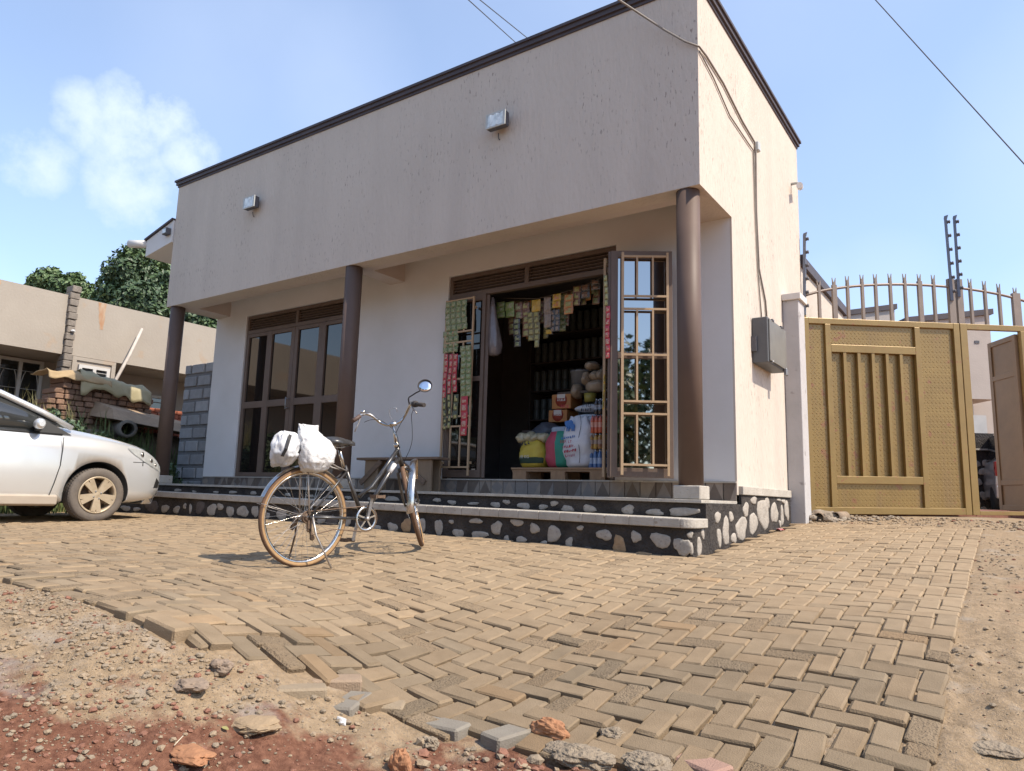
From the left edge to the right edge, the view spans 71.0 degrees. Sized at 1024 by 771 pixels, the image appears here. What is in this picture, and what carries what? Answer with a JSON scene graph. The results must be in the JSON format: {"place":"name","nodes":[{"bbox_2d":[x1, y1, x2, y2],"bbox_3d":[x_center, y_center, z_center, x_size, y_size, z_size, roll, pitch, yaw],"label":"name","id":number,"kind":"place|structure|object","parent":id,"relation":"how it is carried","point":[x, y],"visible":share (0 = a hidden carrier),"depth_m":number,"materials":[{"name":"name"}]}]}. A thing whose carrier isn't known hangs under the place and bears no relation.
{"place":"outdoors","nodes":[
{"label":"outdoors","id":0,"kind":"place"},
{"bbox_2d":[84,429,179,475],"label":"earth bank","id":1,"kind":"structure","parent":0,"point":[175,441],"depth_m":12.78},
{"bbox_2d":[6,386,123,511],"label":"dry grass","id":2,"kind":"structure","parent":1,"relation":"on","point":[64,414],"depth_m":11.60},
{"bbox_2d":[46,407,98,434],"bbox_3d":[-6.682,1.014,10.876,1.105,1.326,0.666,7,-11,-32],"label":"leafy bush","id":3,"kind":"object","parent":1,"relation":"on","point":[57,412],"visible":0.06,"depth_m":10.79,"materials":[{"name":"green plant"}]},
{"bbox_2d":[34,377,152,432],"bbox_3d":[-7.403,0.419,12.634,0.539,0.941,2.021,-5,-11,34],"label":"brick stack","id":4,"kind":"object","parent":1,"relation":"on","point":[63,390],"visible":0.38,"depth_m":12.27,"materials":[{"name":"brick"}]},
{"bbox_2d":[77,369,151,405],"bbox_3d":[-7.245,0.064,12.899,0.748,0.511,1.244,-5,-11,34],"label":"tarpaulin","id":5,"kind":"object","parent":4,"relation":"on","point":[133,393],"visible":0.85,"depth_m":12.72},
{"bbox_2d":[31,368,111,386],"bbox_3d":[-7.603,-0.143,12.412,0.741,0.265,1.018,-5,-11,34],"label":"tarpaulin","id":6,"kind":"object","parent":5,"relation":"on","point":[74,375],"visible":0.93,"depth_m":12.14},
{"bbox_2d":[0,396,192,513],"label":"bank grass","id":7,"kind":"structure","parent":1,"relation":"on","point":[6,509],"depth_m":12.05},
{"bbox_2d":[0,279,215,415],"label":"neighbour house","id":8,"kind":"structure","parent":1,"relation":"on","point":[42,329],"depth_m":14.56,"materials":[{"name":"beige paint"}]},
{"bbox_2d":[0,355,43,404],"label":"window","id":9,"kind":"structure","parent":8,"relation":"in","point":[15,373],"depth_m":14.53,"materials":[{"name":"glass"}]},
{"bbox_2d":[77,364,109,377],"bbox_3d":[-8.444,-0.010,14.440,0.061,0.750,0.647,-5,-11,34],"label":"window","id":10,"kind":"structure","parent":8,"relation":"in","point":[103,372],"depth_m":14.53,"materials":[{"name":"white paint"}]},
{"bbox_2d":[110,420,137,437],"bbox_3d":[-6.631,0.741,12.225,0.290,0.329,0.814,9,-11,-39],"label":"car tyre","id":11,"kind":"object","parent":1,"relation":"on","point":[132,427],"visible":0.86,"depth_m":11.99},
{"bbox_2d":[114,328,142,379],"bbox_3d":[-7.869,-0.456,14.573,0.075,1.704,1.102,1,-9,1],"label":"timber pole","id":12,"kind":"object","parent":1,"relation":"on","point":[121,369],"visible":0.79,"depth_m":14.70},
{"bbox_2d":[90,401,180,434],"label":"earth slab","id":13,"kind":"structure","parent":1,"relation":"on","point":[117,413],"depth_m":12.36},
{"bbox_2d":[141,408,181,436],"bbox_3d":[-6.754,0.786,14.165,0.230,0.585,1.650,-5,-11,34],"label":"brick stack","id":14,"kind":"object","parent":1,"relation":"on","point":[155,411],"visible":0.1,"depth_m":13.91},
{"bbox_2d":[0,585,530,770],"bbox_3d":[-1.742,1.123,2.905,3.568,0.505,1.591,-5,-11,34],"label":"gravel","id":15,"kind":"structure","parent":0,"point":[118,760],"depth_m":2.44,"materials":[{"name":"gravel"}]},
{"bbox_2d":[0,511,982,770],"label":"paving","id":16,"kind":"structure","parent":0,"point":[646,679],"depth_m":3.61,"materials":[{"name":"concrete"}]},
{"bbox_2d":[0,389,159,520],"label":"parked car","id":17,"kind":"object","parent":16,"relation":"on","point":[47,464],"visible":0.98,"depth_m":8.06,"materials":[{"name":"silver metal"}]},
{"bbox_2d":[257,379,431,568],"bbox_3d":[-1.059,0.614,5.355,0.593,1.415,1.612,-5,-11,34],"label":"bicycle","id":18,"kind":"object","parent":16,"relation":"on","point":[306,516],"visible":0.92,"depth_m":5.23,"materials":[{"name":"silver metal"}]},
{"bbox_2d":[270,430,299,466],"bbox_3d":[-1.563,0.439,4.953,0.207,0.256,0.204,-5,-11,34],"label":"plastic bag","id":19,"kind":"object","parent":18,"relation":"hanging from","point":[278,444],"visible":0.98,"depth_m":4.89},
{"bbox_2d":[298,424,335,473],"bbox_3d":[-1.378,0.445,5.056,0.237,0.348,0.284,-5,-11,34],"label":"plastic bag","id":20,"kind":"object","parent":18,"relation":"hanging from","point":[317,453],"visible":0.98,"depth_m":4.97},
{"bbox_2d":[380,700,405,712],"bbox_3d":[-0.467,1.254,2.773,0.102,0.062,0.092,2,-9,0],"label":"stone","id":21,"kind":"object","parent":16,"relation":"on","point":[399,705],"depth_m":2.74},
{"bbox_2d":[427,716,470,741],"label":"paving block","id":22,"kind":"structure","parent":16,"relation":"on","point":[456,730],"depth_m":2.62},
{"bbox_2d":[530,717,569,740],"bbox_3d":[0.135,1.254,2.610,0.160,0.093,0.072,-5,-11,34],"label":"stone","id":23,"kind":"object","parent":16,"relation":"on","point":[553,729],"visible":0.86,"depth_m":2.59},
{"bbox_2d":[675,753,733,770],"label":"flat pink stone","id":24,"kind":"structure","parent":16,"relation":"on","point":[709,764],"depth_m":2.33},
{"bbox_2d":[0,516,1023,770],"bbox_3d":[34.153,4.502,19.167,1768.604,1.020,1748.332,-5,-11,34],"label":"ground","id":25,"kind":"structure","parent":0,"point":[968,686],"depth_m":2.50,"materials":[{"name":"soil"}]},
{"bbox_2d":[23,265,96,298],"bbox_3d":[-18.061,-0.508,28.546,3.364,8.682,1.646,1,-9,1],"label":"leafy tree","id":26,"kind":"object","parent":25,"relation":"on","point":[54,279],"visible":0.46,"depth_m":28.59,"materials":[{"name":"green plant"}]},
{"bbox_2d":[87,243,170,317],"bbox_3d":[-14.047,-0.884,26.741,4.526,9.092,3.236,-5,-11,34],"label":"leafy tree","id":27,"kind":"object","parent":25,"relation":"on","point":[134,279],"visible":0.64,"depth_m":26.37,"materials":[{"name":"green plant"}]},
{"bbox_2d":[173,677,209,692],"bbox_3d":[-1.104,1.036,2.475,0.174,0.052,0.112,-5,-11,34],"label":"stone","id":28,"kind":"object","parent":25,"relation":"on","point":[192,685],"visible":0.96,"depth_m":2.44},
{"bbox_2d":[170,309,216,328],"bbox_3d":[-8.154,0.074,18.894,1.784,5.092,1.811,-5,-11,34],"label":"leafy tree","id":29,"kind":"object","parent":25,"relation":"on","point":[200,320],"visible":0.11,"depth_m":18.57,"materials":[{"name":"green plant"}]},
{"bbox_2d":[170,743,216,766],"bbox_3d":[-0.977,1.116,2.171,0.195,0.046,0.108,-5,-11,34],"label":"stone","id":30,"kind":"object","parent":25,"relation":"on","point":[192,755],"visible":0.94,"depth_m":2.13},
{"bbox_2d":[175,362,212,483],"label":"block wall","id":31,"kind":"structure","parent":25,"relation":"on","point":[194,421],"depth_m":12.07,"materials":[{"name":"concrete"}]},
{"bbox_2d":[210,658,233,676],"bbox_3d":[-1.065,1.028,2.620,0.120,0.062,0.076,-1,-9,18],"label":"stone","id":32,"kind":"object","parent":25,"relation":"on","point":[222,667],"visible":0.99,"depth_m":2.59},
{"bbox_2d":[231,715,281,735],"bbox_3d":[-0.876,1.135,2.417,0.245,0.045,0.174,-5,-11,34],"label":"stone","id":33,"kind":"object","parent":25,"relation":"on","point":[249,725],"visible":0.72,"depth_m":2.36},
{"bbox_2d":[278,683,326,698],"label":"paving block","id":34,"kind":"structure","parent":25,"relation":"on","point":[302,690],"depth_m":2.65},
{"bbox_2d":[312,674,361,691],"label":"paving block","id":35,"kind":"structure","parent":25,"relation":"on","point":[348,682],"depth_m":2.82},
{"bbox_2d":[333,691,371,716],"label":"paving block","id":36,"kind":"structure","parent":25,"relation":"on","point":[348,707],"depth_m":2.66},
{"bbox_2d":[388,748,411,770],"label":"stone","id":37,"kind":"object","parent":25,"relation":"on","point":[399,759],"visible":1,"depth_m":2.31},
{"bbox_2d":[422,736,439,750],"bbox_3d":[-0.290,1.252,2.512,0.078,0.046,0.061,-5,-11,34],"label":"stone","id":38,"kind":"object","parent":25,"relation":"on","point":[431,743],"visible":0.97,"depth_m":2.49,"materials":[{"name":"stone"}]},
{"bbox_2d":[117,0,801,557],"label":"shop building","id":39,"kind":"structure","parent":25,"relation":"on","point":[347,262],"depth_m":8.09,"materials":[{"name":"paint"}]},
{"bbox_2d":[243,195,258,216],"bbox_3d":[-3.698,-2.545,10.217,0.255,0.259,0.141,-5,-11,34],"label":"floodlight","id":40,"kind":"object","parent":39,"relation":"attached to","point":[250,202],"visible":1,"depth_m":10.16,"materials":[{"name":"grey metal"}]},
{"bbox_2d":[235,327,295,476],"bbox_3d":[-3.791,0.261,10.986,1.185,2.246,0.111,-5,-11,34],"label":"door","id":41,"kind":"structure","parent":39,"relation":"in","point":[266,391],"depth_m":11.03,"materials":[{"name":"glass"}]},
{"bbox_2d":[284,319,341,476],"bbox_3d":[-2.767,0.186,10.320,1.249,2.246,0.050,-5,-11,34],"label":"door","id":42,"kind":"structure","parent":39,"relation":"in","point":[317,346],"depth_m":10.41,"materials":[{"name":"glass"}]},
{"bbox_2d":[356,457,449,491],"bbox_3d":[-1.354,1.086,8.787,1.352,0.402,0.240,-5,-11,34],"label":"bench","id":43,"kind":"object","parent":39,"relation":"on","point":[429,474],"visible":0.75,"depth_m":8.55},
{"bbox_2d":[442,354,447,397],"bbox_3d":[-0.828,-0.121,8.863,0.070,0.550,0.027,-5,-11,34],"label":"sachet strip","id":44,"kind":"object","parent":39,"relation":"hanging from","point":[445,376],"visible":1,"depth_m":8.86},
{"bbox_2d":[447,354,452,393],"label":"sachet strip","id":45,"kind":"object","parent":39,"relation":"hanging from","point":[449,373],"visible":1,"depth_m":8.82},
{"bbox_2d":[443,330,458,352],"bbox_3d":[-0.767,-0.545,8.912,0.248,0.275,0.022,-5,-11,34],"label":"sachet strip","id":46,"kind":"object","parent":39,"relation":"hanging from","point":[450,335],"visible":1,"depth_m":8.90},
{"bbox_2d":[452,354,457,391],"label":"sachet strip","id":47,"kind":"object","parent":39,"relation":"hanging from","point":[454,374],"visible":1,"depth_m":8.78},
{"bbox_2d":[445,299,466,330],"bbox_3d":[-0.698,-0.872,8.907,0.356,0.375,0.026,-5,-11,34],"label":"sachet strip","id":48,"kind":"object","parent":39,"relation":"hanging from","point":[458,311],"visible":1,"depth_m":8.90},
{"bbox_2d":[439,294,486,477],"bbox_3d":[-0.592,-0.003,8.766,0.570,2.234,0.120,-5,-11,34],"label":"folding door","id":49,"kind":"structure","parent":39,"relation":"in","point":[464,453],"depth_m":8.72,"materials":[{"name":"brown metal"}]},
{"bbox_2d":[460,396,467,435],"bbox_3d":[-0.578,0.362,8.595,0.110,0.474,0.028,-5,-11,34],"label":"sachet strip","id":50,"kind":"object","parent":39,"relation":"hanging from","point":[464,414],"visible":1,"depth_m":8.59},
{"bbox_2d":[460,345,471,396],"bbox_3d":[-0.564,-0.177,8.676,0.196,0.628,0.029,-5,-11,34],"label":"sachet strip","id":51,"kind":"object","parent":39,"relation":"hanging from","point":[465,369],"visible":1,"depth_m":8.67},
{"bbox_2d":[480,294,489,478],"bbox_3d":[-0.331,0.026,8.904,0.050,2.234,0.536,2,-9,-2],"label":"folding door","id":52,"kind":"structure","parent":39,"relation":"in","point":[488,295],"depth_m":8.63,"materials":[{"name":"brown metal"}]},
{"bbox_2d":[488,297,501,355],"bbox_3d":[-0.217,-0.721,8.761,0.143,0.734,0.205,8,-11,-34],"label":"polythene bag","id":53,"kind":"object","parent":39,"relation":"hanging from","point":[494,342],"visible":1,"depth_m":8.69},
{"bbox_2d":[485,109,508,139],"bbox_3d":[-0.146,-2.813,7.776,0.255,0.259,0.141,-5,-11,34],"label":"floodlight","id":54,"kind":"object","parent":39,"relation":"attached to","point":[497,120],"visible":1,"depth_m":7.72,"materials":[{"name":"grey metal"}]},
{"bbox_2d":[513,318,520,346],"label":"sachet strip","id":55,"kind":"object","parent":39,"relation":"hanging from","point":[516,335],"visible":1,"depth_m":8.76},
{"bbox_2d":[527,311,539,340],"bbox_3d":[0.256,-0.718,8.634,0.184,0.354,0.028,-5,-11,34],"label":"sachet strip","id":56,"kind":"object","parent":39,"relation":"hanging from","point":[533,329],"visible":1,"depth_m":8.63,"materials":[{"name":"yellow plastic"}]},
{"bbox_2d":[499,276,603,298],"bbox_3d":[0.395,-1.127,8.617,1.654,0.155,0.006,-5,-11,34],"label":"hanging line","id":57,"kind":"object","parent":39,"relation":"attached to","point":[542,297],"visible":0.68,"depth_m":8.72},
{"bbox_2d":[505,301,513,317],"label":"sachet strip","id":58,"kind":"object","parent":57,"relation":"hanging from","point":[509,308],"visible":1,"depth_m":8.84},
{"bbox_2d":[514,302,522,318],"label":"sachet strip","id":59,"kind":"object","parent":57,"relation":"hanging from","point":[518,311],"visible":1,"depth_m":8.81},
{"bbox_2d":[522,302,529,336],"bbox_3d":[0.166,-0.805,8.752,0.125,0.423,0.027,-5,-11,34],"label":"sachet strip","id":60,"kind":"object","parent":57,"relation":"hanging from","point":[525,308],"visible":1,"depth_m":8.75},
{"bbox_2d":[544,297,550,327],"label":"sachet strip","id":61,"kind":"object","parent":57,"relation":"hanging from","point":[547,311],"visible":1,"depth_m":8.53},
{"bbox_2d":[559,294,565,330],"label":"sachet strip","id":62,"kind":"object","parent":57,"relation":"hanging from","point":[562,322],"visible":0.68,"depth_m":8.57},
{"bbox_2d":[564,294,573,314],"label":"sachet strip","id":63,"kind":"object","parent":57,"relation":"hanging from","point":[568,303],"visible":1,"depth_m":8.35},
{"bbox_2d":[573,286,580,305],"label":"sachet strip","id":64,"kind":"object","parent":57,"relation":"hanging from","point":[576,294],"visible":1,"depth_m":8.34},
{"bbox_2d":[550,309,559,331],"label":"sachet strip","id":65,"kind":"object","parent":39,"relation":"hanging from","point":[555,320],"visible":1,"depth_m":8.47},
{"bbox_2d":[511,467,610,479],"bbox_3d":[0.741,1.021,8.182,1.312,0.135,0.760,-5,-11,34],"label":"pallet","id":66,"kind":"object","parent":39,"relation":"on","point":[566,473],"visible":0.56,"depth_m":7.95,"materials":[{"name":"brown wood"}]},
{"bbox_2d":[519,440,548,467],"bbox_3d":[0.281,0.805,8.377,0.387,0.332,0.385,-5,-11,34],"label":"grain sack","id":67,"kind":"object","parent":66,"relation":"on","point":[532,454],"visible":0.88,"depth_m":8.22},
{"bbox_2d":[515,431,548,442],"bbox_3d":[0.254,0.608,8.392,0.441,0.152,0.258,-5,-11,34],"label":"polythene bag","id":68,"kind":"object","parent":67,"relation":"on","point":[531,436],"visible":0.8,"depth_m":8.32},
{"bbox_2d":[545,431,567,466],"bbox_3d":[0.588,0.740,8.201,0.380,0.424,0.391,-5,-11,34],"label":"grain sack","id":69,"kind":"object","parent":66,"relation":"on","point":[554,456],"visible":0.49,"depth_m":8.06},
{"bbox_2d":[560,405,601,466],"bbox_3d":[0.803,0.582,8.032,0.420,0.700,0.435,-5,-11,34],"label":"grain sack","id":70,"kind":"object","parent":66,"relation":"on","point":[577,451],"visible":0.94,"depth_m":7.86,"materials":[{"name":"white"}]},
{"bbox_2d":[589,449,606,466],"bbox_3d":[0.941,0.809,7.786,0.212,0.226,0.105,-5,-11,34],"label":"bottle pack","id":71,"kind":"object","parent":66,"relation":"on","point":[595,459],"visible":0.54,"depth_m":7.76,"materials":[{"name":"plastic"}]},
{"bbox_2d":[590,434,606,448],"bbox_3d":[0.947,0.609,7.815,0.205,0.165,0.102,-5,-11,34],"label":"bottle pack","id":72,"kind":"object","parent":71,"relation":"on","point":[596,441],"visible":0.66,"depth_m":7.78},
{"bbox_2d":[590,415,606,432],"bbox_3d":[0.955,0.423,7.838,0.190,0.192,0.095,-5,-11,34],"label":"bottle pack","id":73,"kind":"object","parent":72,"relation":"on","point":[596,424],"visible":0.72,"depth_m":7.81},
{"bbox_2d":[594,399,606,414],"bbox_3d":[0.978,0.232,7.856,0.144,0.172,0.096,-5,-11,34],"label":"bottle pack","id":74,"kind":"object","parent":73,"relation":"on","point":[598,407],"visible":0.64,"depth_m":7.83,"materials":[{"name":"blue plastic"}]},
{"bbox_2d":[521,430,606,479],"bbox_3d":[0.844,0.844,8.591,1.480,0.617,0.450,-5,-11,34],"label":"counter","id":75,"kind":"object","parent":39,"relation":"on","point":[585,476],"visible":0.08,"depth_m":8.55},
{"bbox_2d":[531,422,559,433],"bbox_3d":[0.431,0.575,8.650,0.416,0.262,0.334,-5,-11,34],"label":"goods bag","id":76,"kind":"object","parent":75,"relation":"on","point":[544,427],"visible":0.35,"depth_m":8.56,"materials":[{"name":"plastic"}]},
{"bbox_2d":[549,409,577,424],"bbox_3d":[0.627,0.377,8.730,0.256,0.160,0.284,-5,-11,34],"label":"carton","id":77,"kind":"object","parent":76,"relation":"on","point":[558,416],"visible":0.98,"depth_m":8.62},
{"bbox_2d":[552,394,581,410],"bbox_3d":[0.670,0.208,8.742,0.264,0.181,0.284,-5,-11,34],"label":"carton","id":78,"kind":"object","parent":77,"relation":"on","point":[560,400],"visible":0.92,"depth_m":8.63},
{"bbox_3d":[0.918,0.455,8.217,0.384,0.082,0.264,-5,-11,34],"label":"flour bag","id":79,"kind":"object","parent":75,"relation":"on","visible":0},
{"bbox_2d":[577,414,601,417],"bbox_3d":[0.905,0.369,8.240,0.418,0.080,0.264,-5,-11,34],"label":"flour bag","id":80,"kind":"object","parent":79,"relation":"on","point":[588,415],"visible":0.14,"depth_m":8.12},
{"bbox_2d":[575,404,593,412],"bbox_3d":[0.913,0.265,8.251,0.402,0.094,0.269,-5,-11,34],"label":"flour bag","id":81,"kind":"object","parent":80,"relation":"on","point":[587,408],"visible":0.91,"depth_m":8.17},
{"bbox_2d":[528,327,607,429],"bbox_3d":[1.414,0.115,9.523,2.600,2.376,0.400,-5,-11,34],"label":"shelving","id":82,"kind":"object","parent":39,"relation":"on","point":[534,367],"visible":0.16,"depth_m":10.09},
{"bbox_2d":[557,389,606,398],"bbox_3d":[1.091,0.615,8.551,1.000,1.070,0.500,-5,-11,34],"label":"side shelf","id":83,"kind":"object","parent":39,"relation":"on","point":[600,395],"visible":0.11,"depth_m":8.62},
{"bbox_2d":[570,384,583,398],"bbox_3d":[0.784,0.071,8.613,0.139,0.188,0.230,-5,-11,34],"label":"bread pack","id":84,"kind":"object","parent":83,"relation":"on","point":[576,389],"visible":0.95,"depth_m":8.55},
{"bbox_2d":[570,369,591,389],"bbox_3d":[0.855,-0.035,8.830,0.284,0.280,0.284,-5,-11,34],"label":"bucket","id":85,"kind":"object","parent":83,"relation":"on","point":[576,375],"visible":0.34,"depth_m":8.73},
{"bbox_2d":[585,379,607,393],"bbox_3d":[0.991,0.008,8.475,0.226,0.173,0.260,6,-10,-25],"label":"bread pack","id":86,"kind":"object","parent":83,"relation":"on","point":[594,386],"visible":0.8,"depth_m":8.39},
{"bbox_2d":[605,306,610,357],"bbox_3d":[0.945,-0.532,7.108,0.059,0.531,0.028,-5,-11,34],"label":"sachet strip","id":87,"kind":"object","parent":39,"relation":"hanging from","point":[607,340],"visible":1,"depth_m":7.10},
{"bbox_2d":[607,251,612,478],"bbox_3d":[1.011,-0.195,7.343,0.050,2.260,0.555,0,-9,9],"label":"folding door","id":88,"kind":"structure","parent":39,"relation":"in","point":[609,253],"depth_m":7.03,"materials":[{"name":"brown metal"}]},
{"bbox_2d":[609,251,673,478],"bbox_3d":[1.271,-0.235,7.037,0.609,2.260,0.095,1,-9,3],"label":"folding door","id":89,"kind":"structure","parent":39,"relation":"in","point":[641,321],"depth_m":7.03,"materials":[{"name":"brown metal"}]},
{"bbox_2d":[618,0,767,316],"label":"supply cable","id":90,"kind":"object","parent":39,"relation":"attached to","point":[695,45],"visible":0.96,"depth_m":7.48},
{"bbox_2d":[699,51,761,316],"bbox_3d":[2.211,-1.906,7.179,0.014,2.127,1.812,-5,-11,34],"label":"thin cable","id":91,"kind":"object","parent":39,"relation":"attached to","point":[753,176],"visible":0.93,"depth_m":7.74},
{"bbox_2d":[751,316,787,375],"bbox_3d":[2.750,-0.400,7.629,0.199,0.530,0.720,-5,-11,34],"label":"meter box","id":92,"kind":"object","parent":39,"relation":"attached to","point":[768,343],"visible":1,"depth_m":7.41,"materials":[{"name":"metal"}]},
{"bbox_2d":[406,736,578,770],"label":"gravel","id":93,"kind":"structure","parent":25,"relation":"on","point":[536,759],"depth_m":2.41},
{"bbox_2d":[480,724,531,752],"bbox_3d":[-0.013,1.277,2.604,0.101,0.058,0.200,-7,-12,44],"label":"paving block","id":94,"kind":"object","parent":25,"relation":"on","point":[507,736],"depth_m":2.56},
{"bbox_2d":[542,740,615,770],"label":"rubble lump","id":95,"kind":"object","parent":25,"relation":"on","point":[578,755],"visible":0.95,"depth_m":2.39,"materials":[{"name":"stone"}]},
{"bbox_2d":[598,727,625,738],"bbox_3d":[0.362,1.267,2.611,0.103,0.048,0.080,-5,-11,34],"label":"rubble lump","id":96,"kind":"object","parent":25,"relation":"on","point":[614,732],"visible":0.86,"depth_m":2.59,"materials":[{"name":"stone"}]},
{"bbox_2d":[620,750,673,770],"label":"rubble lump","id":97,"kind":"object","parent":25,"relation":"on","point":[638,760],"visible":0.93,"depth_m":2.36,"materials":[{"name":"stone"}]},
{"bbox_2d":[782,292,811,523],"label":"gate pillar","id":98,"kind":"structure","parent":25,"relation":"on","point":[798,461],"depth_m":8.33,"materials":[{"name":"paint"}]},
{"bbox_2d":[800,254,846,318],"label":"annex building","id":99,"kind":"structure","parent":25,"relation":"on","point":[812,274],"depth_m":10.25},
{"bbox_2d":[809,509,903,521],"bbox_3d":[4.068,1.611,8.468,1.369,0.274,0.684,2,-9,-2],"label":"mortar rubble","id":100,"kind":"object","parent":25,"relation":"on","point":[829,516],"visible":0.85,"depth_m":8.30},
{"bbox_2d":[804,274,971,514],"bbox_3d":[4.841,0.064,9.370,2.237,3.228,0.068,3,-9,-6],"label":"gate leaf","id":101,"kind":"object","parent":25,"relation":"on","point":[887,431],"visible":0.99,"depth_m":9.34,"materials":[{"name":"gold metal"}]},
{"bbox_2d":[803,232,808,314],"bbox_3d":[3.869,-1.479,9.448,0.103,1.127,0.074,-5,-11,34],"label":"electric fence post","id":102,"kind":"object","parent":101,"relation":"attached to","point":[805,265],"visible":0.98,"depth_m":9.45,"materials":[{"name":"metal"}]},
{"bbox_2d":[944,215,955,300],"bbox_3d":[5.937,-1.735,9.726,0.089,1.204,0.062,-5,-11,34],"label":"electric fence post","id":103,"kind":"object","parent":101,"relation":"attached to","point":[948,250],"visible":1,"depth_m":9.72,"materials":[{"name":"metal"}]},
{"bbox_2d":[954,279,1023,515],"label":"gate leaf","id":104,"kind":"object","parent":25,"relation":"on","point":[1016,308],"visible":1,"depth_m":9.62,"materials":[{"name":"gold metal"}]},
{"bbox_2d":[953,215,963,296],"bbox_3d":[6.059,-1.764,9.743,0.079,1.154,0.056,-5,-11,34],"label":"electric fence post","id":105,"kind":"object","parent":104,"relation":"attached to","point":[957,260],"visible":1,"depth_m":9.73,"materials":[{"name":"metal"}]},
{"bbox_2d":[987,334,1023,510],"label":"wicket door","id":106,"kind":"structure","parent":104,"relation":"attached to","point":[1006,391],"depth_m":9.87,"materials":[{"name":"brown paint"}]},
{"bbox_2d":[984,435,999,509],"bbox_3d":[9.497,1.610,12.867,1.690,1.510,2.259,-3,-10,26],"label":"parked suv","id":107,"kind":"object","parent":25,"relation":"on","point":[991,484],"visible":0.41,"depth_m":12.84,"materials":[{"name":"silver metal"}]},
{"bbox_2d":[973,415,1015,510],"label":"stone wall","id":108,"kind":"structure","parent":25,"relation":"on","point":[982,435],"depth_m":13.66,"materials":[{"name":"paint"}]},
{"bbox_2d":[971,738,1023,758],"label":"stone","id":109,"kind":"object","parent":25,"relation":"on","point":[993,748],"visible":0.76,"depth_m":2.38,"materials":[{"name":"stone"}]},
{"bbox_2d":[0,0,1023,341],"label":"sky","id":110,"kind":"structure","parent":0,"point":[105,105],"materials":[{"name":"blue"}]},
{"bbox_2d":[809,515,1023,530],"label":"gravel","id":111,"kind":"structure","parent":0,"point":[1014,524],"depth_m":7.90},
{"bbox_2d":[844,304,993,433],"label":"compound house","id":112,"kind":"structure","parent":0,"point":[978,341],"depth_m":15.75,"materials":[{"name":"paint"}]},
{"bbox_2d":[850,510,1023,518],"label":"yard paving","id":113,"kind":"structure","parent":0,"point":[1003,516],"depth_m":9.41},
{"bbox_2d":[875,0,1023,163],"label":"power line","id":114,"kind":"object","parent":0,"point":[1007,145],"visible":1,"depth_m":12.23,"materials":[{"name":"metal"}]},
{"bbox_2d":[939,537,1023,770],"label":"gravel","id":115,"kind":"structure","parent":0,"point":[955,650],"depth_m":3.59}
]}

